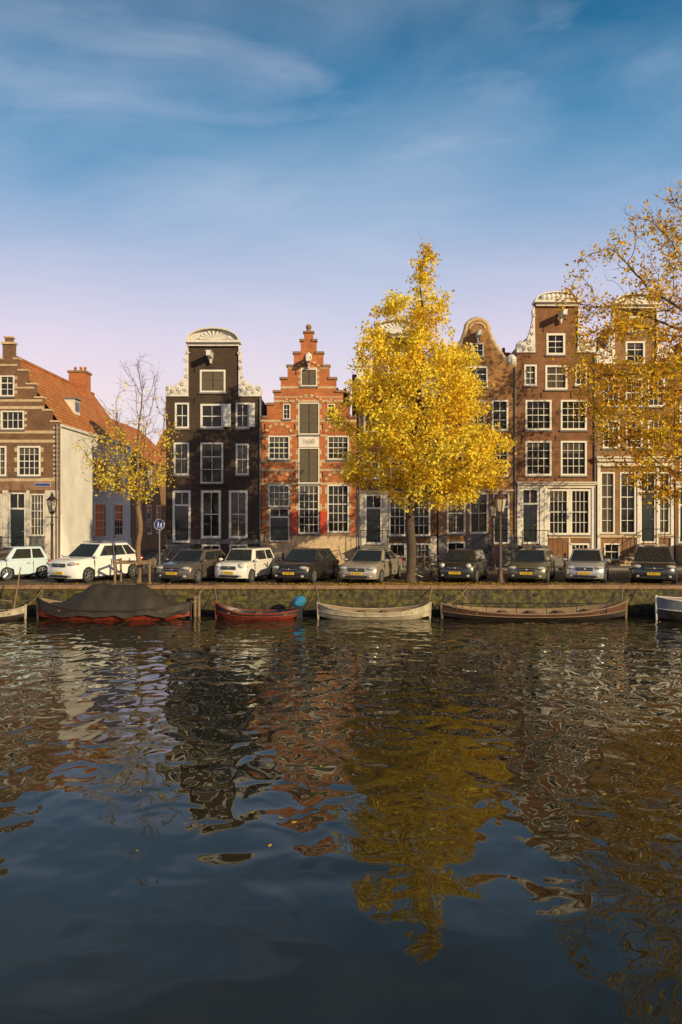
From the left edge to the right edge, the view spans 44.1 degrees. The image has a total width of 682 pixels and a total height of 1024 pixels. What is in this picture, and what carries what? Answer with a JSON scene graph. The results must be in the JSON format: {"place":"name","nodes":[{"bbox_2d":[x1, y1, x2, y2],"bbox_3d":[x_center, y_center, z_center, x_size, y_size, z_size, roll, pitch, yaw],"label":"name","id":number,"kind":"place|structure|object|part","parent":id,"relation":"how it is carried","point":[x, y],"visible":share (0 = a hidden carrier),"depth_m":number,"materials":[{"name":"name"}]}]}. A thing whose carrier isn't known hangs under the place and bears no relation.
{"place":"outdoors","nodes":[
{"label":"outdoors","id":0,"kind":"place"},
{"bbox_2d":[193,596,199,615],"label":"mooring posts","id":1,"kind":"object","parent":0,"point":[198,606],"visible":0.65,"depth_m":35.15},
{"bbox_2d":[0,615,681,1023],"bbox_3d":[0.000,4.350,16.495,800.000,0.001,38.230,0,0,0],"label":"canal water","id":2,"kind":"structure","parent":0,"point":[148,875],"depth_m":11.83,"materials":[{"name":"blue liquid"}]},
{"bbox_2d":[0,567,26,619],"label":"dinghy","id":3,"kind":"object","parent":2,"relation":"on","point":[14,613],"visible":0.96,"depth_m":34.09,"materials":[{"name":"white paint"}]},
{"bbox_2d":[36,583,191,619],"bbox_3d":[-9.313,3.745,34.550,6.427,1.649,2.019,0,0,0],"label":"covered motor boat","id":4,"kind":"object","parent":2,"relation":"on","point":[101,601],"visible":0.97,"depth_m":33.97,"materials":[{"name":"fabric"}]},
{"bbox_2d":[214,601,297,619],"bbox_3d":[-3.403,4.115,34.600,3.606,0.909,1.397,0,0,0],"label":"red rowing boat","id":5,"kind":"object","parent":2,"relation":"on","point":[223,611],"visible":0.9,"depth_m":34.23,"materials":[{"name":"paint"}]},
{"bbox_2d":[287,596,305,617],"bbox_3d":[-1.820,3.915,34.523,0.770,0.970,0.511,0,0,0],"label":"outboard motor","id":6,"kind":"object","parent":5,"relation":"attached to","point":[298,602],"visible":0.97,"depth_m":34.41,"materials":[{"name":"blue plastic"}]},
{"bbox_2d":[25,619,678,850],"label":"floating leaves","id":7,"kind":"object","parent":2,"relation":"on","point":[269,845],"visible":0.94,"depth_m":13.75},
{"bbox_2d":[316,602,431,619],"bbox_3d":[1.352,4.127,34.550,4.725,0.886,1.644,0,0,0],"label":"white rowing boat","id":8,"kind":"object","parent":2,"relation":"on","point":[419,611],"visible":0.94,"depth_m":34.12,"materials":[{"name":"paint"}]},
{"bbox_2d":[440,585,627,619],"bbox_3d":[7.926,3.782,34.600,7.709,1.576,1.890,0,0,0],"label":"wooden sloop","id":9,"kind":"object","parent":2,"relation":"on","point":[605,610],"visible":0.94,"depth_m":34.10,"materials":[{"name":"brown wood"}]},
{"bbox_2d":[655,595,681,620],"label":"grey launch","id":10,"kind":"object","parent":2,"relation":"on","point":[668,608],"visible":0.94,"depth_m":33.66,"materials":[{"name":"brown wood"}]},
{"bbox_2d":[0,546,681,584],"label":"brick street","id":11,"kind":"structure","parent":0,"point":[621,577],"depth_m":38.15,"materials":[{"name":"brick"}]},
{"bbox_2d":[0,545,49,580],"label":"compact car","id":12,"kind":"object","parent":11,"relation":"on","point":[30,560],"visible":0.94,"depth_m":38.76,"materials":[{"name":"paint"}]},
{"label":"windows","id":13,"kind":"part","parent":12,"relation":"part of","materials":[{"name":"black glass"}]},
{"bbox_2d":[45,492,58,559],"bbox_3d":[-14.073,1.065,41.000,0.537,4.070,0.620,0,0,45],"label":"street lamp","id":14,"kind":"object","parent":11,"relation":"on","point":[51,500],"visible":0.77,"depth_m":40.93,"materials":[{"name":"metal"}]},
{"bbox_2d":[46,539,142,582],"bbox_3d":[-11.222,2.166,38.587,2.180,1.859,4.670,0,0,27],"label":"white suv","id":15,"kind":"object","parent":11,"relation":"on","point":[86,562],"visible":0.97,"depth_m":37.74,"materials":[{"name":"paint"}]},
{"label":"windows","id":16,"kind":"part","parent":15,"relation":"part of","materials":[{"name":"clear glass"}]},
{"bbox_2d":[66,353,182,582],"bbox_3d":[-9.430,-2.010,36.735,5.042,10.272,4.704,0,0,0],"label":"young autumn tree","id":17,"kind":"object","parent":11,"relation":"on","point":[134,477],"visible":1,"depth_m":36.80,"materials":[{"name":"yellow plant"}]},
{"bbox_2d":[112,558,156,583],"bbox_3d":[-9.025,2.575,36.900,1.700,1.050,1.100,0,0,0],"label":"wooden tree guard","id":18,"kind":"object","parent":11,"relation":"on","point":[149,562],"visible":0.98,"depth_m":36.38,"materials":[{"name":"brown wood"}]},
{"bbox_2d":[157,545,226,582],"bbox_3d":[-6.596,2.306,38.236,2.120,1.580,4.250,0,0,20],"label":"hatchback car","id":19,"kind":"object","parent":11,"relation":"on","point":[197,565],"visible":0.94,"depth_m":37.14,"materials":[{"name":"paint"}]},
{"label":"windows","id":20,"kind":"part","parent":19,"relation":"part of","materials":[{"name":"black glass"}]},
{"bbox_2d":[215,546,276,582],"bbox_3d":[-4.295,2.276,38.236,2.000,1.640,3.600,0,0,20],"label":"city car","id":21,"kind":"object","parent":11,"relation":"on","point":[248,564],"visible":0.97,"depth_m":37.46,"materials":[{"name":"paint"}]},
{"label":"windows","id":22,"kind":"part","parent":21,"relation":"part of","materials":[{"name":"black glass"}]},
{"bbox_2d":[272,546,338,582],"bbox_3d":[-1.556,2.292,38.236,2.150,1.610,4.250,0,0,20],"label":"hatchback car","id":23,"kind":"object","parent":11,"relation":"on","point":[311,565],"visible":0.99,"depth_m":37.30,"materials":[{"name":"paint"}]},
{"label":"windows","id":24,"kind":"part","parent":23,"relation":"part of","materials":[{"name":"black glass"}]},
{"bbox_2d":[7,566,679,584],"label":"fallen leaves","id":25,"kind":"object","parent":11,"relation":"on","point":[427,583],"visible":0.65,"depth_m":36.29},
{"bbox_2d":[340,547,402,582],"bbox_3d":[1.416,2.306,38.236,2.130,1.580,4.550,0,0,20],"label":"sedan car","id":26,"kind":"object","parent":11,"relation":"on","point":[378,565],"visible":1,"depth_m":37.14,"materials":[{"name":"paint"}]},
{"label":"windows","id":27,"kind":"part","parent":26,"relation":"part of","materials":[{"name":"black glass"}]},
{"bbox_2d":[323,238,517,582],"bbox_3d":[3.615,-4.390,36.936,8.054,15.048,8.309,0,0,23],"label":"yellow autumn tree","id":28,"kind":"object","parent":11,"relation":"on","point":[442,363],"visible":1,"depth_m":35.81,"materials":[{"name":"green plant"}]},
{"bbox_2d":[422,553,425,570],"bbox_3d":[4.400,2.635,44.600,0.178,0.930,0.178,0,0,0],"label":"street bollard","id":29,"kind":"object","parent":11,"relation":"on","point":[424,554],"visible":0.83,"depth_m":44.54,"materials":[{"name":"metal"}]},
{"bbox_2d":[416,556,438,581],"bbox_3d":[3.841,2.553,37.400,1.775,1.134,0.560,0,0,-20],"label":"bicycle","id":30,"kind":"object","parent":11,"relation":"on","point":[423,561],"visible":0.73,"depth_m":37.34,"materials":[{"name":"metal"}]},
{"bbox_2d":[418,555,447,580],"bbox_3d":[4.233,2.553,38.200,1.775,1.134,0.560,0,0,-29],"label":"bicycle","id":31,"kind":"object","parent":11,"relation":"on","point":[430,560],"visible":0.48,"depth_m":38.02,"materials":[{"name":"metal"}]},
{"bbox_2d":[437,546,487,582],"bbox_3d":[5.551,2.312,38.236,2.050,1.570,3.700,0,0,20],"label":"hatchback car","id":32,"kind":"object","parent":11,"relation":"on","point":[471,564],"visible":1,"depth_m":37.14,"materials":[{"name":"paint"}]},
{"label":"windows","id":33,"kind":"part","parent":32,"relation":"part of","materials":[{"name":"black glass"}]},
{"bbox_2d":[493,490,507,582],"bbox_3d":[6.981,1.065,36.900,0.537,4.070,0.620,0,0,45],"label":"street lamp","id":34,"kind":"object","parent":11,"relation":"on","point":[500,499],"visible":1,"depth_m":36.83,"materials":[{"name":"metal"}]},
{"bbox_2d":[506,547,555,582],"bbox_3d":[8.679,2.306,38.236,2.080,1.580,4.200,0,0,20],"label":"hatchback car","id":35,"kind":"object","parent":11,"relation":"on","point":[528,563],"visible":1,"depth_m":36.88,"materials":[{"name":"paint"}]},
{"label":"windows","id":36,"kind":"part","parent":35,"relation":"part of","materials":[{"name":"black glass"}]},
{"bbox_2d":[563,553,566,570],"bbox_3d":[11.873,2.635,44.600,0.178,0.930,0.178,0,0,0],"label":"street bollard","id":37,"kind":"object","parent":11,"relation":"on","point":[565,562],"visible":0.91,"depth_m":44.54,"materials":[{"name":"metal"}]},
{"bbox_2d":[562,547,609,582],"bbox_3d":[11.186,2.301,38.236,2.060,1.590,4.050,0,0,20],"label":"hatchback car","id":38,"kind":"object","parent":11,"relation":"on","point":[587,563],"visible":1,"depth_m":36.82,"materials":[{"name":"paint"}]},
{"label":"windows","id":39,"kind":"part","parent":38,"relation":"part of","materials":[{"name":"black glass"}]},
{"bbox_2d":[546,180,681,512],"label":"autumn tree","id":40,"kind":"object","parent":11,"relation":"on","point":[663,432],"visible":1,"depth_m":37.23,"materials":[{"name":"yellow plant"}]},
{"bbox_2d":[627,543,680,582],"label":"estate car","id":41,"kind":"object","parent":11,"relation":"on","point":[652,562],"visible":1,"depth_m":36.44,"materials":[{"name":"paint"}]},
{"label":"windows","id":42,"kind":"part","parent":41,"relation":"part of","materials":[{"name":"black glass"}]},
{"bbox_2d":[0,0,681,444],"label":"sky","id":43,"kind":"structure","parent":0,"point":[261,171],"materials":[{"name":"blue"}]},
{"bbox_2d":[339,565,681,569],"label":"pavement","id":44,"kind":"structure","parent":0,"point":[617,567],"depth_m":45.21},
{"bbox_2d":[145,546,175,564],"bbox_3d":[-9.876,2.433,46.400,1.775,1.134,0.560,0,0,-6],"label":"bicycle","id":45,"kind":"object","parent":44,"relation":"on","point":[171,557],"visible":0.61,"depth_m":46.37,"materials":[{"name":"metal"}]},
{"bbox_2d":[329,546,347,565],"bbox_3d":[-0.470,2.433,46.400,1.775,1.134,0.560,0,0,-6],"label":"bicycle","id":46,"kind":"object","parent":44,"relation":"on","point":[339,554],"visible":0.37,"depth_m":46.43,"materials":[{"name":"metal"}]},
{"bbox_2d":[416,546,439,565],"bbox_3d":[4.526,2.433,46.200,1.775,1.134,0.560,0,0,8],"label":"bicycle","id":47,"kind":"object","parent":44,"relation":"on","point":[426,555],"visible":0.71,"depth_m":46.16,"materials":[{"name":"metal"}]},
{"bbox_2d":[487,499,495,565],"bbox_3d":[8.330,1.190,46.200,0.537,3.820,0.620,0,0,45],"label":"street lamp","id":48,"kind":"object","parent":44,"relation":"on","point":[492,509],"visible":0.81,"depth_m":46.13,"materials":[{"name":"metal"}]},
{"bbox_2d":[502,546,521,565],"bbox_3d":[9.541,2.433,46.300,1.775,1.134,0.560,0,0,-6],"label":"bicycle","id":49,"kind":"object","parent":44,"relation":"on","point":[510,549],"visible":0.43,"depth_m":46.26,"materials":[{"name":"metal"}]},
{"bbox_2d":[614,529,664,565],"bbox_3d":[16.567,2.040,47.074,2.840,2.221,1.048,0,0,0],"label":"stoop and fittings","id":50,"kind":"object","parent":44,"relation":"on","point":[624,562],"visible":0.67,"depth_m":46.65,"materials":[{"name":"stone"}]},
{"bbox_2d":[674,545,681,565],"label":"stoop and fittings","id":51,"kind":"object","parent":44,"relation":"on","point":[678,551],"visible":0.83,"depth_m":47.10,"materials":[{"name":"black metal"}]},
{"bbox_3d":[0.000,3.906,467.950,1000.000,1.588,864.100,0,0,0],"label":"ground","id":52,"kind":"structure","parent":0,"visible":0},
{"bbox_2d":[0,344,130,557],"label":"walls","id":53,"kind":"structure","parent":52,"relation":"on","point":[77,499],"depth_m":49.22,"materials":[{"name":"paint"}]},
{"bbox_2d":[0,338,91,558],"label":"stoop and fittings","id":54,"kind":"object","parent":53,"relation":"attached to","point":[81,378],"visible":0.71,"depth_m":60.00,"materials":[{"name":"brown brick"}]},
{"bbox_2d":[0,375,122,545],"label":"window frames","id":55,"kind":"structure","parent":53,"relation":"attached to","point":[39,474],"depth_m":47.64,"materials":[{"name":"wood"}]},
{"bbox_2d":[11,461,108,545],"bbox_3d":[-16.915,-0.597,52.603,0.867,5.407,10.461,0,0,15],"label":"door and shutters","id":56,"kind":"structure","parent":55,"relation":"attached to","point":[17,523],"depth_m":47.65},
{"bbox_2d":[1,377,121,536],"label":"window glass","id":57,"kind":"object","parent":55,"relation":"in","point":[12,416],"visible":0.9,"depth_m":47.70,"materials":[{"name":"glass"}]},
{"bbox_2d":[0,336,131,559],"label":"trim","id":58,"kind":"structure","parent":53,"relation":"attached to","point":[26,483],"depth_m":47.57,"materials":[{"name":"paint"}]},
{"bbox_2d":[16,356,129,444],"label":"roof","id":59,"kind":"structure","parent":53,"relation":"attached to","point":[55,390],"depth_m":53.64,"materials":[{"name":"orange tile"}]},
{"bbox_2d":[131,456,165,550],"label":"walls","id":60,"kind":"structure","parent":52,"relation":"on","point":[159,498],"depth_m":71.17,"materials":[{"name":"beige brick"}]},
{"bbox_2d":[112,419,165,465],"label":"roof","id":61,"kind":"structure","parent":60,"relation":"on","point":[130,431],"depth_m":74.39,"materials":[{"name":"orange tile"}]},
{"bbox_2d":[136,468,160,535],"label":"window frames","id":62,"kind":"structure","parent":60,"relation":"attached to","point":[157,531],"depth_m":69.98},
{"bbox_2d":[137,472,159,532],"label":"window glass","id":63,"kind":"object","parent":62,"relation":"in","point":[150,509],"visible":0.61,"depth_m":69.63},
{"bbox_2d":[154,518,164,564],"bbox_3d":[-9.829,1.664,45.578,0.580,2.672,0.115,0,0,0],"label":"pedestrian sign","id":64,"kind":"object","parent":52,"relation":"on","point":[159,524],"visible":0.97,"depth_m":45.53,"materials":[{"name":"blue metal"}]},
{"bbox_2d":[166,346,266,554],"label":"walls","id":65,"kind":"structure","parent":52,"relation":"on","point":[225,358],"depth_m":47.60,"materials":[{"name":"black brick"}]},
{"bbox_2d":[141,350,260,567],"bbox_3d":[-7.923,-2.900,50.055,6.799,12.100,7.210,0,0,0],"label":"stoop and fittings","id":66,"kind":"object","parent":65,"relation":"attached to","point":[175,548],"visible":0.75,"depth_m":46.79,"materials":[{"name":"black paint"}]},
{"bbox_2d":[173,370,248,550],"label":"window frames","id":67,"kind":"structure","parent":65,"relation":"attached to","point":[211,492],"depth_m":47.57,"materials":[{"name":"wood"}]},
{"bbox_2d":[175,405,247,548],"bbox_3d":[-7.333,-1.833,47.712,4.117,8.491,0.036,0,0,0],"label":"window glass","id":68,"kind":"object","parent":67,"relation":"in","point":[209,462],"visible":0.86,"depth_m":47.70,"materials":[{"name":"glass"}]},
{"bbox_2d":[175,372,254,539],"bbox_3d":[-7.122,-3.165,47.585,4.545,9.546,0.277,0,0,5],"label":"door and shutters","id":69,"kind":"structure","parent":67,"relation":"attached to","point":[212,381],"depth_m":47.61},
{"bbox_2d":[165,327,261,543],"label":"trim","id":70,"kind":"structure","parent":65,"relation":"attached to","point":[227,342],"depth_m":47.50,"materials":[{"name":"white paint"}]},
{"bbox_2d":[166,331,260,394],"bbox_3d":[-7.175,-8.404,47.440,5.342,3.620,0.198,0,0,0],"label":"carved ornament","id":71,"kind":"object","parent":70,"relation":"attached to","point":[216,336],"visible":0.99,"depth_m":47.42,"materials":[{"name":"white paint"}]},
{"bbox_2d":[261,333,355,542],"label":"walls","id":72,"kind":"structure","parent":52,"relation":"on","point":[275,411],"depth_m":47.60,"materials":[{"name":"red brick"}]},
{"bbox_2d":[230,324,348,562],"bbox_3d":[-1.161,-3.752,49.476,5.265,13.805,10.357,0,0,37],"label":"stoop and fittings","id":73,"kind":"object","parent":72,"relation":"attached to","point":[278,549],"visible":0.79,"depth_m":46.70,"materials":[{"name":"stone"}]},
{"bbox_2d":[268,369,348,541],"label":"window frames","id":74,"kind":"structure","parent":72,"relation":"attached to","point":[299,482],"depth_m":47.57,"materials":[{"name":"wood"}]},
{"bbox_2d":[271,370,326,539],"bbox_3d":[-2.396,-3.216,47.593,3.184,9.649,0.255,0,0,0],"label":"door and shutters","id":75,"kind":"structure","parent":74,"relation":"attached to","point":[308,457],"depth_m":47.61,"materials":[{"name":"wood"}]},
{"bbox_2d":[270,405,347,531],"bbox_3d":[-1.833,-2.457,47.712,4.413,7.204,0.036,0,0,0],"label":"window glass","id":76,"kind":"object","parent":74,"relation":"in","point":[340,511],"visible":0.94,"depth_m":47.70,"materials":[{"name":"glass"}]},
{"bbox_2d":[261,331,356,564],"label":"trim","id":77,"kind":"structure","parent":72,"relation":"attached to","point":[345,543],"depth_m":47.55,"materials":[{"name":"stone"}]},
{"bbox_2d":[0,584,681,614],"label":"quay wall","id":78,"kind":"structure","parent":52,"relation":"on","point":[398,595],"depth_m":35.60,"materials":[{"name":"brick"}]},
{"bbox_2d":[27,587,652,605],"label":"mooring ropes","id":79,"kind":"object","parent":78,"relation":"attached to","point":[319,600],"visible":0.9,"depth_m":35.17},
{"bbox_2d":[5,587,676,605],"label":"quay weeds","id":80,"kind":"object","parent":78,"relation":"attached to","point":[349,589],"visible":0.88,"depth_m":35.51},
{"bbox_2d":[356,338,436,564],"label":"walls","id":81,"kind":"structure","parent":52,"relation":"on","point":[433,521],"depth_m":47.60,"materials":[{"name":"brick"}]},
{"bbox_2d":[352,374,416,565],"bbox_3d":[2.428,-2.365,47.875,3.569,11.030,2.650,0,0,0],"label":"stoop and fittings","id":82,"kind":"object","parent":81,"relation":"attached to","point":[371,546],"visible":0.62,"depth_m":47.48,"materials":[{"name":"black metal"}]},
{"bbox_2d":[356,318,436,564],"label":"trim","id":83,"kind":"structure","parent":81,"relation":"attached to","point":[433,545],"depth_m":47.56,"materials":[{"name":"white paint"}]},
{"bbox_2d":[356,322,433,390],"bbox_3d":[3.122,-8.643,47.440,4.546,4.104,0.198,0,0,0],"label":"carved ornament","id":84,"kind":"object","parent":83,"relation":"attached to","point":[391,327],"visible":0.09,"depth_m":47.39,"materials":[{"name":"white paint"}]},
{"bbox_2d":[364,341,430,557],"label":"window frames","id":85,"kind":"structure","parent":81,"relation":"attached to","point":[381,519],"depth_m":47.57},
{"bbox_2d":[367,343,401,541],"bbox_3d":[2.439,-3.924,47.657,1.984,11.257,0.125,0,0,0],"label":"door and shutters","id":86,"kind":"structure","parent":85,"relation":"attached to","point":[373,519],"depth_m":47.65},
{"bbox_2d":[365,366,428,555],"bbox_3d":[3.184,-2.895,47.712,3.602,10.742,0.036,0,0,0],"label":"window glass","id":87,"kind":"object","parent":85,"relation":"in","point":[417,520],"visible":0.43,"depth_m":47.70,"materials":[{"name":"glass"}]},
{"bbox_2d":[437,320,516,564],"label":"walls","id":88,"kind":"structure","parent":52,"relation":"on","point":[501,374],"depth_m":47.60,"materials":[{"name":"brick"}]},
{"bbox_2d":[447,343,508,551],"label":"window frames","id":89,"kind":"structure","parent":88,"relation":"attached to","point":[506,455],"depth_m":47.57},
{"bbox_2d":[449,345,506,549],"bbox_3d":[7.751,-3.564,47.712,3.345,11.823,0.036,0,0,0],"label":"window glass","id":90,"kind":"object","parent":89,"relation":"in","point":[456,522],"visible":0.43,"depth_m":47.70,"materials":[{"name":"glass"}]},
{"bbox_2d":[495,508,506,541],"bbox_3d":[9.054,0.732,47.657,0.740,1.945,0.125,0,0,0],"label":"door and shutters","id":91,"kind":"structure","parent":89,"relation":"attached to","point":[504,522],"depth_m":47.65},
{"bbox_2d":[439,322,516,562],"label":"trim","id":92,"kind":"structure","parent":88,"relation":"attached to","point":[485,541],"depth_m":47.56,"materials":[{"name":"white paint"}]},
{"bbox_2d":[442,330,516,565],"bbox_3d":[8.037,-3.499,49.605,4.665,13.299,6.110,0,0,0],"label":"stoop and fittings","id":93,"kind":"object","parent":88,"relation":"attached to","point":[488,553],"visible":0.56,"depth_m":46.65,"materials":[{"name":"black paint"}]},
{"bbox_2d":[457,317,516,364],"bbox_3d":[7.719,-9.646,47.720,4.438,2.867,0.300,0,0,0],"label":"carved ornament","id":94,"kind":"object","parent":88,"relation":"attached to","point":[465,328],"visible":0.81,"depth_m":47.59,"materials":[{"name":"stone"}]},
{"bbox_2d":[515,305,594,559],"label":"walls","id":95,"kind":"structure","parent":52,"relation":"on","point":[546,321],"depth_m":47.60,"materials":[{"name":"brick"}]},
{"bbox_2d":[521,333,589,555],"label":"window frames","id":96,"kind":"structure","parent":95,"relation":"attached to","point":[562,442],"depth_m":47.57,"materials":[{"name":"wood"}]},
{"bbox_2d":[523,505,536,541],"bbox_3d":[10.694,0.636,47.657,0.778,2.112,0.125,0,0,0],"label":"door and shutters","id":97,"kind":"structure","parent":96,"relation":"attached to","point":[529,517],"depth_m":47.67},
{"bbox_2d":[523,336,587,548],"bbox_3d":[12.144,-3.785,47.712,3.679,12.395,0.036,0,0,0],"label":"window glass","id":98,"kind":"object","parent":96,"relation":"in","point":[553,381],"visible":0.88,"depth_m":47.70,"materials":[{"name":"glass"}]},
{"bbox_2d":[515,291,597,558],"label":"trim","id":99,"kind":"structure","parent":95,"relation":"attached to","point":[543,487],"depth_m":47.50,"materials":[{"name":"white paint"}]},
{"bbox_2d":[517,293,595,350],"bbox_3d":[12.153,-10.745,47.400,4.477,3.336,0.360,0,0,0],"label":"carved ornament","id":100,"kind":"object","parent":99,"relation":"attached to","point":[549,296],"visible":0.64,"depth_m":47.31,"materials":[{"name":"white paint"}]},
{"bbox_2d":[518,309,595,565],"bbox_3d":[12.191,-4.026,47.075,4.393,14.352,1.250,0,0,0],"label":"stoop and fittings","id":101,"kind":"object","parent":95,"relation":"attached to","point":[559,561],"visible":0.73,"depth_m":47.01,"materials":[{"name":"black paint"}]},
{"bbox_2d":[596,309,673,564],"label":"walls","id":102,"kind":"structure","parent":52,"relation":"on","point":[619,347],"depth_m":47.60,"materials":[{"name":"beige brick"}]},
{"bbox_2d":[593,333,608,351],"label":"roof","id":103,"kind":"structure","parent":102,"relation":"attached to","point":[602,345],"depth_m":51.53,"materials":[{"name":"orange tile"}]},
{"bbox_2d":[601,316,669,559],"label":"window frames","id":104,"kind":"structure","parent":102,"relation":"attached to","point":[641,423],"depth_m":47.57,"materials":[{"name":"wood"}]},
{"bbox_2d":[602,343,667,558],"bbox_3d":[16.628,-3.449,47.712,3.769,12.206,0.036,0,0,0],"label":"window glass","id":105,"kind":"object","parent":104,"relation":"in","point":[623,498],"visible":0.45,"depth_m":47.70,"materials":[{"name":"glass"}]},
{"bbox_2d":[631,318,653,540],"bbox_3d":[17.012,-4.654,47.657,1.392,12.627,0.125,0,0,0],"label":"door and shutters","id":106,"kind":"structure","parent":104,"relation":"attached to","point":[648,518],"depth_m":47.65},
{"bbox_2d":[595,292,677,560],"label":"trim","id":107,"kind":"structure","parent":102,"relation":"attached to","point":[629,462],"depth_m":47.50,"materials":[{"name":"white paint"}]},
{"bbox_2d":[598,296,670,358],"bbox_3d":[16.608,-10.373,47.440,4.248,3.667,0.197,0,0,0],"label":"carved ornament","id":108,"kind":"object","parent":107,"relation":"attached to","point":[632,299],"visible":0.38,"depth_m":47.41,"materials":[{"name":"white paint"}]},
{"bbox_2d":[674,372,681,560],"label":"walls","id":109,"kind":"structure","parent":52,"relation":"on","point":[676,515],"depth_m":47.60,"materials":[{"name":"brick"}]},
{"bbox_2d":[668,343,681,354],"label":"roof","id":110,"kind":"structure","parent":109,"relation":"attached to","point":[677,347],"depth_m":51.74,"materials":[{"name":"orange tile"}]},
{"bbox_2d":[674,355,681,544],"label":"trim","id":111,"kind":"structure","parent":109,"relation":"attached to","point":[677,537],"depth_m":47.55,"materials":[{"name":"white paint"}]},
{"bbox_2d":[678,402,681,542],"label":"window frames","id":112,"kind":"structure","parent":109,"relation":"attached to","point":[679,505],"depth_m":47.57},
{"bbox_2d":[680,506,681,541],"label":"door and shutters","id":113,"kind":"structure","parent":112,"relation":"attached to","point":[681,524],"depth_m":47.67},
{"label":"walls","id":114,"kind":"object","parent":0,"visible":0},
{"bbox_2d":[156,433,165,449],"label":"roof","id":115,"kind":"structure","parent":114,"relation":"on","point":[160,444],"depth_m":87.41,"materials":[{"name":"orange tile"}]}
]}

